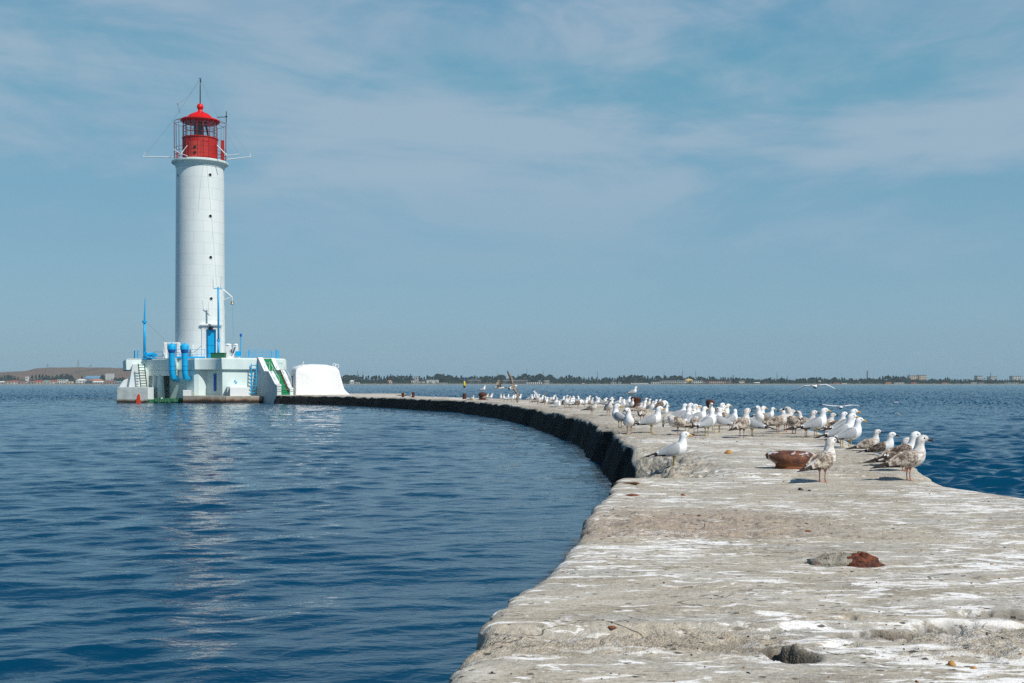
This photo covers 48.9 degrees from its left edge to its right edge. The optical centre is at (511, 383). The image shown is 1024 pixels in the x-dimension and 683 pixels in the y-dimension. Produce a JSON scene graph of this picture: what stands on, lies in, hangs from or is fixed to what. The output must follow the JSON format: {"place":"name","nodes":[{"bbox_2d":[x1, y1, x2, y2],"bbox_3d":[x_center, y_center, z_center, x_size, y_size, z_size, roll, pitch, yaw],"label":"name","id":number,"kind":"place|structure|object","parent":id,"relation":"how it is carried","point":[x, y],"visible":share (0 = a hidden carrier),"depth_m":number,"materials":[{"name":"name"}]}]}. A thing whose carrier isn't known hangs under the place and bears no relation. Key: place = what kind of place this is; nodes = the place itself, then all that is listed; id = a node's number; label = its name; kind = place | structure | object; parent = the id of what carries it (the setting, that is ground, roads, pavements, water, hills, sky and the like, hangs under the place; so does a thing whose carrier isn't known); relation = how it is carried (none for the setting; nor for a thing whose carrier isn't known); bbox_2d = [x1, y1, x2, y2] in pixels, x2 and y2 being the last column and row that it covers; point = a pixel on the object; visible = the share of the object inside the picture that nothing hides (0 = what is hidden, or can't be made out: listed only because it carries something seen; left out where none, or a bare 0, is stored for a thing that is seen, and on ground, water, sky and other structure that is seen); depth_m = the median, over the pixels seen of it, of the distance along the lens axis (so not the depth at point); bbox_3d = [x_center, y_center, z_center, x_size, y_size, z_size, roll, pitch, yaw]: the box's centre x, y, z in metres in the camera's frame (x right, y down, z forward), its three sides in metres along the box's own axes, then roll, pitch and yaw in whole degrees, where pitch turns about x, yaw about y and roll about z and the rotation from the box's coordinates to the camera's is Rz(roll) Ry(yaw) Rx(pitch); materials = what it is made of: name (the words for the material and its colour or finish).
{"place":"outdoors","nodes":[
{"label":"outdoors","id":0,"kind":"place"},
{"bbox_2d":[0,367,130,380],"bbox_3d":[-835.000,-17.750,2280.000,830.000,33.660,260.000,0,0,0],"label":"hills","id":1,"kind":"structure","parent":0,"point":[76,373],"depth_m":2252.98,"materials":[{"name":"soil"}]},
{"bbox_2d":[493,379,506,388],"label":"flying gull","id":2,"kind":"object","parent":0,"point":[498,383],"visible":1,"depth_m":54.92,"materials":[{"name":"grey"}]},
{"bbox_2d":[0,385,1023,682],"bbox_3d":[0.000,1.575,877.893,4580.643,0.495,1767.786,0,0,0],"label":"sea","id":3,"kind":"structure","parent":0,"point":[226,543],"depth_m":13.52,"materials":[{"name":"liquid"}]},
{"bbox_2d":[117,342,294,403],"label":"lighthouse footing","id":4,"kind":"object","parent":3,"relation":"in","point":[183,376],"visible":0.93,"depth_m":92.94,"materials":[{"name":"white paint"}]},
{"bbox_2d":[142,303,156,358],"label":"davit crane","id":5,"kind":"object","parent":4,"relation":"on","point":[146,354],"visible":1,"depth_m":96.11,"materials":[{"name":"blue paint"}]},
{"bbox_2d":[143,78,250,357],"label":"lighthouse","id":6,"kind":"object","parent":4,"relation":"on","point":[200,166],"visible":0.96,"depth_m":95.30,"materials":[{"name":"white paint"}]},
{"bbox_2d":[189,141,199,156],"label":"door","id":7,"kind":"structure","parent":6,"relation":"in","point":[192,144],"depth_m":95.53,"materials":[{"name":"red metal"}]},
{"bbox_2d":[207,329,215,357],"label":"door","id":8,"kind":"structure","parent":6,"relation":"in","point":[211,334],"depth_m":95.26,"materials":[{"name":"blue paint"}]},
{"bbox_2d":[214,374,215,390],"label":"window","id":9,"kind":"structure","parent":4,"relation":"in","point":[214,374],"depth_m":93.19,"materials":[{"name":"blue paint"}]},
{"bbox_2d":[213,285,219,352],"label":"signal mast","id":10,"kind":"object","parent":4,"relation":"on","point":[218,336],"visible":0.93,"depth_m":93.94,"materials":[{"name":"metal"}]},
{"bbox_2d":[211,353,225,357],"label":"storage box","id":11,"kind":"object","parent":4,"relation":"on","point":[218,355],"visible":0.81,"depth_m":93.80,"materials":[{"name":"green paint"}]},
{"bbox_2d":[235,334,241,357],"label":"lamp post","id":12,"kind":"object","parent":4,"relation":"on","point":[237,353],"visible":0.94,"depth_m":94.61,"materials":[{"name":"metal"}]},
{"bbox_2d":[273,393,1023,682],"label":"breakwater","id":13,"kind":"object","parent":3,"relation":"in","point":[737,582],"visible":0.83,"depth_m":5.55,"materials":[{"name":"concrete"}]},
{"bbox_2d":[289,361,349,394],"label":"bunker","id":14,"kind":"object","parent":13,"relation":"on","point":[313,379],"visible":0.88,"depth_m":92.93,"materials":[{"name":"white paint"}]},
{"bbox_2d":[477,392,487,399],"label":"bollard","id":15,"kind":"object","parent":13,"relation":"on","point":[482,394],"visible":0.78,"depth_m":62.77,"materials":[{"name":"metal"}]},
{"bbox_2d":[531,398,542,404],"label":"gull","id":16,"kind":"object","parent":13,"relation":"on","point":[537,400],"visible":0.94,"depth_m":48.66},
{"bbox_2d":[551,401,560,406],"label":"gull","id":17,"kind":"object","parent":13,"relation":"on","point":[558,404],"visible":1,"depth_m":43.46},
{"bbox_2d":[561,395,568,408],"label":"gull","id":18,"kind":"object","parent":13,"relation":"on","point":[565,402],"visible":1,"depth_m":41.61,"materials":[{"name":"white"}]},
{"bbox_2d":[571,400,583,407],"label":"gull","id":19,"kind":"object","parent":13,"relation":"on","point":[578,402],"visible":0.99,"depth_m":42.56,"materials":[{"name":"white"}]},
{"bbox_2d":[580,401,598,413],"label":"gull","id":20,"kind":"object","parent":13,"relation":"on","point":[592,407],"visible":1,"depth_m":32.92,"materials":[{"name":"white"}]},
{"bbox_2d":[604,399,612,414],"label":"gull","id":21,"kind":"object","parent":13,"relation":"on","point":[608,406],"visible":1,"depth_m":31.82,"materials":[{"name":"white"}]},
{"bbox_2d":[612,397,622,407],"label":"gull","id":22,"kind":"object","parent":13,"relation":"on","point":[617,402],"visible":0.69,"depth_m":43.46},
{"bbox_2d":[612,404,625,427],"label":"gull","id":23,"kind":"object","parent":13,"relation":"on","point":[618,416],"visible":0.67,"depth_m":23.23,"materials":[{"name":"white"}]},
{"bbox_2d":[619,399,625,410],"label":"gull","id":24,"kind":"object","parent":13,"relation":"on","point":[623,404],"visible":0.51,"depth_m":38.57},
{"bbox_2d":[613,482,639,484],"bbox_3d":[1.065,0.932,10.527,0.030,0.063,0.513,0,0,-22],"label":"stick","id":25,"kind":"object","parent":13,"relation":"on","point":[634,483],"visible":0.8,"depth_m":10.45,"materials":[{"name":"brown wood"}]},
{"bbox_2d":[623,408,635,433],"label":"gull","id":26,"kind":"object","parent":13,"relation":"on","point":[629,420],"visible":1,"depth_m":20.52,"materials":[{"name":"white"}]},
{"bbox_2d":[629,397,640,407],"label":"bollard","id":27,"kind":"object","parent":13,"relation":"on","point":[637,400],"visible":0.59,"depth_m":43.35,"materials":[{"name":"metal"}]},
{"bbox_2d":[625,387,637,396],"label":"gull","id":28,"kind":"object","parent":27,"relation":"on","point":[634,391],"visible":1,"depth_m":43.47,"materials":[{"name":"white"}]},
{"bbox_2d":[631,403,644,414],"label":"gull","id":29,"kind":"object","parent":13,"relation":"on","point":[636,408],"visible":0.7,"depth_m":32.94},
{"bbox_2d":[637,406,646,419],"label":"gull","id":30,"kind":"object","parent":13,"relation":"on","point":[642,411],"visible":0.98,"depth_m":27.19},
{"bbox_2d":[634,406,665,432],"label":"gull","id":31,"kind":"object","parent":13,"relation":"on","point":[652,420],"visible":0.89,"depth_m":21.02,"materials":[{"name":"white"}]},
{"bbox_2d":[646,401,654,412],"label":"gull","id":32,"kind":"object","parent":13,"relation":"on","point":[651,406],"visible":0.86,"depth_m":35.18,"materials":[{"name":"white"}]},
{"bbox_2d":[654,400,667,406],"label":"gull","id":33,"kind":"object","parent":13,"relation":"on","point":[663,403],"visible":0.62,"depth_m":36.46,"materials":[{"name":"white"}]},
{"bbox_2d":[654,405,669,413],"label":"gull","id":34,"kind":"object","parent":13,"relation":"on","point":[665,411],"visible":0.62,"depth_m":32.95,"materials":[{"name":"white"}]},
{"bbox_2d":[644,431,693,465],"bbox_3d":[1.934,0.807,13.916,0.621,0.435,0.206,0,0,-2],"label":"gull","id":35,"kind":"object","parent":13,"relation":"on","point":[674,450],"visible":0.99,"depth_m":13.86,"materials":[{"name":"white"}]},
{"bbox_2d":[662,404,686,417],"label":"gull","id":36,"kind":"object","parent":13,"relation":"on","point":[683,408],"visible":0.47,"depth_m":26.54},
{"bbox_2d":[662,414,693,434],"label":"gull","id":37,"kind":"object","parent":13,"relation":"on","point":[675,421],"visible":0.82,"depth_m":20.18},
{"bbox_2d":[673,403,692,416],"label":"gull","id":38,"kind":"object","parent":13,"relation":"on","point":[689,405],"visible":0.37,"depth_m":24.92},
{"bbox_2d":[681,408,693,430],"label":"gull","id":39,"kind":"object","parent":13,"relation":"on","point":[687,416],"visible":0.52,"depth_m":21.99,"materials":[{"name":"white"}]},
{"bbox_2d":[679,404,699,417],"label":"gull","id":40,"kind":"object","parent":13,"relation":"on","point":[694,406],"visible":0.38,"depth_m":24.06,"materials":[{"name":"white"}]},
{"bbox_2d":[690,416,699,433],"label":"gull","id":41,"kind":"object","parent":13,"relation":"on","point":[694,420],"visible":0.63,"depth_m":20.63,"materials":[{"name":"white"}]},
{"bbox_2d":[692,406,709,418],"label":"gull","id":42,"kind":"object","parent":13,"relation":"on","point":[701,414],"visible":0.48,"depth_m":23.75,"materials":[{"name":"white"}]},
{"bbox_2d":[689,407,715,435],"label":"gull","id":43,"kind":"object","parent":13,"relation":"on","point":[708,421],"visible":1,"depth_m":19.99,"materials":[{"name":"white"}]},
{"bbox_2d":[706,403,712,414],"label":"gull","id":44,"kind":"object","parent":13,"relation":"on","point":[710,406],"visible":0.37,"depth_m":26.42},
{"bbox_2d":[706,399,714,409],"bbox_3d":[6.205,0.710,35.276,0.375,0.454,0.371,0,0,0],"label":"bollard","id":45,"kind":"object","parent":13,"relation":"on","point":[708,401],"visible":0.46,"depth_m":35.19,"materials":[{"name":"metal"}]},
{"bbox_2d":[712,408,725,431],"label":"gull","id":46,"kind":"object","parent":13,"relation":"on","point":[720,411],"visible":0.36,"depth_m":21.55,"materials":[{"name":"white"}]},
{"bbox_2d":[706,414,733,432],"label":"gull","id":47,"kind":"object","parent":13,"relation":"on","point":[721,421],"visible":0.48,"depth_m":21.00,"materials":[{"name":"white"}]},
{"bbox_2d":[715,407,729,417],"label":"gull","id":48,"kind":"object","parent":13,"relation":"on","point":[724,414],"visible":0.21,"depth_m":24.28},
{"bbox_2d":[725,404,732,413],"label":"gull","id":49,"kind":"object","parent":13,"relation":"on","point":[727,409],"visible":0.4,"depth_m":26.90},
{"bbox_2d":[725,409,737,428],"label":"gull","id":50,"kind":"object","parent":13,"relation":"on","point":[733,417],"visible":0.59,"depth_m":22.70,"materials":[{"name":"white"}]},
{"bbox_2d":[728,408,752,437],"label":"gull","id":51,"kind":"object","parent":13,"relation":"on","point":[743,422],"visible":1,"depth_m":18.71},
{"bbox_2d":[491,435,1023,682],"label":"debris","id":52,"kind":"object","parent":13,"relation":"on","point":[777,579],"visible":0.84,"depth_m":5.00,"materials":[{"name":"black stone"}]},
{"bbox_2d":[750,406,767,419],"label":"gull","id":53,"kind":"object","parent":13,"relation":"on","point":[763,408],"visible":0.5,"depth_m":23.25,"materials":[{"name":"white"}]},
{"bbox_2d":[742,410,775,435],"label":"gull","id":54,"kind":"object","parent":13,"relation":"on","point":[756,424],"visible":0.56,"depth_m":19.74,"materials":[{"name":"white"}]},
{"bbox_2d":[754,406,768,422],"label":"gull","id":55,"kind":"object","parent":13,"relation":"on","point":[761,416],"visible":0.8,"depth_m":23.12,"materials":[{"name":"white"}]},
{"bbox_2d":[765,407,776,418],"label":"gull","id":56,"kind":"object","parent":13,"relation":"on","point":[770,414],"visible":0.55,"depth_m":26.19,"materials":[{"name":"white"}]},
{"bbox_2d":[763,413,789,433],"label":"gull","id":57,"kind":"object","parent":13,"relation":"on","point":[778,421],"visible":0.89,"depth_m":20.79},
{"bbox_2d":[765,450,813,468],"bbox_3d":[2.999,0.812,11.970,0.622,0.215,0.340,0,0,0],"label":"mooring bollard","id":58,"kind":"object","parent":13,"relation":"on","point":[787,459],"visible":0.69,"depth_m":11.84,"materials":[{"name":"metal"}]},
{"bbox_2d":[784,409,797,431],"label":"gull","id":59,"kind":"object","parent":13,"relation":"on","point":[793,412],"visible":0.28,"depth_m":21.78,"materials":[{"name":"white"}]},
{"bbox_2d":[781,407,801,433],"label":"gull","id":60,"kind":"object","parent":13,"relation":"on","point":[792,419],"visible":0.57,"depth_m":20.86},
{"bbox_2d":[784,410,819,436],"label":"gull","id":61,"kind":"object","parent":13,"relation":"on","point":[813,413],"visible":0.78,"depth_m":19.10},
{"bbox_2d":[797,411,807,430],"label":"gull","id":62,"kind":"object","parent":13,"relation":"on","point":[799,413],"visible":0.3,"depth_m":22.25,"materials":[{"name":"white"}]},
{"bbox_2d":[791,408,830,436],"bbox_3d":[5.032,0.655,18.931,0.720,0.504,0.239,0,0,-10],"label":"gull","id":63,"kind":"object","parent":13,"relation":"on","point":[817,423],"visible":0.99,"depth_m":18.87,"materials":[{"name":"white"}]},
{"bbox_2d":[797,437,839,481],"bbox_3d":[2.884,0.719,10.616,0.611,0.430,0.204,0,0,-38],"label":"gull","id":64,"kind":"object","parent":13,"relation":"on","point":[825,459],"visible":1,"depth_m":10.60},
{"bbox_2d":[824,413,838,432],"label":"gull","id":65,"kind":"object","parent":13,"relation":"on","point":[831,417],"visible":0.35,"depth_m":20.03,"materials":[{"name":"white"}]},
{"bbox_2d":[818,412,848,429],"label":"gull","id":66,"kind":"object","parent":13,"relation":"on","point":[843,415],"visible":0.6,"depth_m":19.10,"materials":[{"name":"white"}]},
{"bbox_2d":[815,413,858,446],"bbox_3d":[4.643,0.666,16.100,0.698,0.489,0.232,0,0,-8],"label":"gull","id":67,"kind":"object","parent":13,"relation":"on","point":[837,429],"visible":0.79,"depth_m":16.06,"materials":[{"name":"white"}]},
{"bbox_2d":[820,409,860,431],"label":"gull","id":68,"kind":"object","parent":13,"relation":"on","point":[843,421],"visible":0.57,"depth_m":18.25,"materials":[{"name":"white"}]},
{"bbox_2d":[824,417,866,447],"bbox_3d":[4.656,0.689,15.729,0.631,0.442,0.210,0,0,-8],"label":"gull","id":69,"kind":"object","parent":13,"relation":"on","point":[852,433],"visible":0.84,"depth_m":15.67,"materials":[{"name":"white"}]},
{"bbox_2d":[807,551,884,567],"bbox_3d":[1.730,0.916,5.894,0.425,0.096,0.300,0,0,0],"label":"rusted stump","id":70,"kind":"object","parent":13,"relation":"on","point":[858,559],"visible":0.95,"depth_m":5.82,"materials":[{"name":"metal"}]},
{"bbox_2d":[847,429,883,448],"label":"gull","id":71,"kind":"object","parent":13,"relation":"on","point":[867,443],"visible":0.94,"depth_m":15.10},
{"bbox_2d":[856,432,899,452],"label":"gull","id":72,"kind":"object","parent":13,"relation":"on","point":[883,446],"visible":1,"depth_m":14.24,"materials":[{"name":"white"}]},
{"bbox_2d":[863,437,908,462],"bbox_3d":[4.179,0.735,12.470,0.616,0.284,0.204,0,0,-5],"label":"gull","id":73,"kind":"object","parent":13,"relation":"on","point":[905,440],"visible":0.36,"depth_m":12.46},
{"bbox_2d":[871,431,922,470],"bbox_3d":[4.004,0.700,11.683,0.590,0.414,0.196,0,0,-8],"label":"gull","id":74,"kind":"object","parent":13,"relation":"on","point":[909,445],"visible":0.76,"depth_m":11.66,"materials":[{"name":"white"}]},
{"bbox_2d":[870,435,933,480],"bbox_3d":[3.762,0.715,10.876,0.632,0.444,0.210,0,0,-6],"label":"gull","id":75,"kind":"object","parent":13,"relation":"on","point":[915,456],"visible":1,"depth_m":10.82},
{"bbox_2d":[947,660,955,665],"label":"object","id":76,"kind":"object","parent":13,"relation":"on","point":[951,663],"visible":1,"depth_m":3.80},
{"bbox_2d":[0,383,1023,384],"bbox_3d":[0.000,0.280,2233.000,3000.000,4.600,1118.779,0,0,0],"label":"shore","id":77,"kind":"structure","parent":0,"point":[595,384],"depth_m":1708.63,"materials":[{"name":"plant"}]},
{"bbox_2d":[34,380,43,383],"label":"house","id":78,"kind":"structure","parent":77,"relation":"on","point":[38,382],"depth_m":1724.61,"materials":[{"name":"beige concrete"}]},
{"bbox_2d":[57,379,68,383],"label":"house","id":79,"kind":"structure","parent":77,"relation":"on","point":[60,381],"depth_m":1722.00,"materials":[{"name":"white concrete"}]},
{"bbox_2d":[75,379,85,382],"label":"house","id":80,"kind":"structure","parent":77,"relation":"on","point":[80,381],"depth_m":1724.00,"materials":[{"name":"white concrete"}]},
{"bbox_2d":[85,376,100,379],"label":"house","id":81,"kind":"structure","parent":77,"relation":"on","point":[90,377],"depth_m":1852.65,"materials":[{"name":"concrete"}]},
{"bbox_2d":[105,373,113,379],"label":"house","id":82,"kind":"structure","parent":77,"relation":"on","point":[109,376],"depth_m":1780.00,"materials":[{"name":"paint"}]},
{"bbox_2d":[104,380,115,382],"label":"house","id":83,"kind":"structure","parent":77,"relation":"on","point":[109,381],"depth_m":1720.83,"materials":[{"name":"beige concrete"}]},
{"bbox_2d":[347,375,354,381],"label":"broadleaf tree","id":84,"kind":"object","parent":77,"relation":"on","point":[350,377],"visible":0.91,"depth_m":1741.24,"materials":[{"name":"green plant"}]},
{"bbox_2d":[414,376,418,382],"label":"house","id":85,"kind":"structure","parent":77,"relation":"on","point":[416,379],"depth_m":1722.00,"materials":[{"name":"white concrete"}]},
{"bbox_2d":[426,380,438,382],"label":"house","id":86,"kind":"structure","parent":77,"relation":"on","point":[432,381],"depth_m":1722.00,"materials":[{"name":"white concrete"}]},
{"bbox_2d":[442,374,451,382],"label":"broadleaf tree","id":87,"kind":"object","parent":77,"relation":"on","point":[448,377],"visible":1,"depth_m":1733.83,"materials":[{"name":"green plant"}]},
{"bbox_2d":[467,380,480,382],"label":"house","id":88,"kind":"structure","parent":77,"relation":"on","point":[472,381],"depth_m":1726.00,"materials":[{"name":"grey concrete"}]},
{"bbox_2d":[495,375,504,381],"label":"broadleaf tree","id":89,"kind":"object","parent":77,"relation":"on","point":[499,377],"visible":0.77,"depth_m":1765.91,"materials":[{"name":"green plant"}]},
{"bbox_2d":[0,377,1023,382],"bbox_3d":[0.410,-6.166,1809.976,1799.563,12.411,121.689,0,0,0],"label":"undergrowth","id":90,"kind":"object","parent":77,"relation":"on","point":[774,381],"visible":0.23,"depth_m":1765.68,"materials":[{"name":"green plant"}]},
{"bbox_2d":[498,380,527,383],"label":"house","id":91,"kind":"structure","parent":77,"relation":"on","point":[518,381],"depth_m":1726.00,"materials":[{"name":"grey concrete"}]},
{"bbox_2d":[519,373,528,381],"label":"broadleaf tree","id":92,"kind":"object","parent":77,"relation":"on","point":[524,375],"visible":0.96,"depth_m":1737.88,"materials":[{"name":"green plant"}]},
{"bbox_2d":[526,382,542,383],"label":"colonnade","id":93,"kind":"object","parent":77,"relation":"on","point":[534,382],"visible":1,"depth_m":1713.20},
{"bbox_2d":[538,380,549,383],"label":"house","id":94,"kind":"structure","parent":77,"relation":"on","point":[546,382],"depth_m":1724.00,"materials":[{"name":"grey concrete"}]},
{"bbox_2d":[627,375,635,382],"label":"broadleaf tree","id":95,"kind":"object","parent":77,"relation":"on","point":[630,377],"visible":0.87,"depth_m":1741.29,"materials":[{"name":"green plant"}]},
{"bbox_2d":[654,375,661,381],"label":"broadleaf tree","id":96,"kind":"object","parent":77,"relation":"on","point":[657,378],"visible":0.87,"depth_m":1752.17,"materials":[{"name":"green plant"}]},
{"bbox_2d":[660,381,682,383],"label":"house","id":97,"kind":"structure","parent":77,"relation":"on","point":[663,382],"depth_m":1724.00,"materials":[{"name":"grey concrete"}]},
{"bbox_2d":[682,380,702,382],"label":"house","id":98,"kind":"structure","parent":77,"relation":"on","point":[694,381],"depth_m":1723.95,"materials":[{"name":"white concrete"}]},
{"bbox_2d":[702,381,730,382],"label":"house","id":99,"kind":"structure","parent":77,"relation":"on","point":[716,381],"depth_m":1724.00,"materials":[{"name":"grey concrete"}]},
{"bbox_2d":[907,375,917,379],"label":"apartment block","id":100,"kind":"structure","parent":77,"relation":"on","point":[912,377],"depth_m":1870.00,"materials":[{"name":"beige concrete"}]},
{"bbox_2d":[918,375,926,380],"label":"apartment block","id":101,"kind":"structure","parent":77,"relation":"on","point":[922,377],"depth_m":1870.00,"materials":[{"name":"beige concrete"}]},
{"bbox_2d":[974,376,982,379],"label":"apartment block","id":102,"kind":"structure","parent":77,"relation":"on","point":[978,377],"depth_m":1870.00,"materials":[{"name":"grey concrete"}]},
{"bbox_2d":[987,376,997,379],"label":"apartment block","id":103,"kind":"structure","parent":77,"relation":"on","point":[992,377],"depth_m":1870.00,"materials":[{"name":"white concrete"}]},
{"bbox_2d":[1009,376,1021,380],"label":"apartment block","id":104,"kind":"structure","parent":77,"relation":"on","point":[1015,377],"depth_m":1870.00,"materials":[{"name":"grey concrete"}]},
{"bbox_2d":[0,0,1023,382],"label":"sky","id":105,"kind":"structure","parent":0,"point":[755,189],"materials":[{"name":"blue"}]},
{"bbox_2d":[507,371,518,402],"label":"flying gull","id":106,"kind":"object","parent":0,"point":[513,386],"visible":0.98,"depth_m":53.97,"materials":[{"name":"brown"}]},
{"bbox_2d":[790,384,837,391],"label":"flying gull","id":107,"kind":"object","parent":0,"point":[814,386],"visible":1,"depth_m":31.96,"materials":[{"name":"white"}]},
{"bbox_2d":[822,404,863,408],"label":"flying gull","id":108,"kind":"object","parent":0,"point":[840,407],"visible":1,"depth_m":31.96,"materials":[{"name":"white"}]}
]}

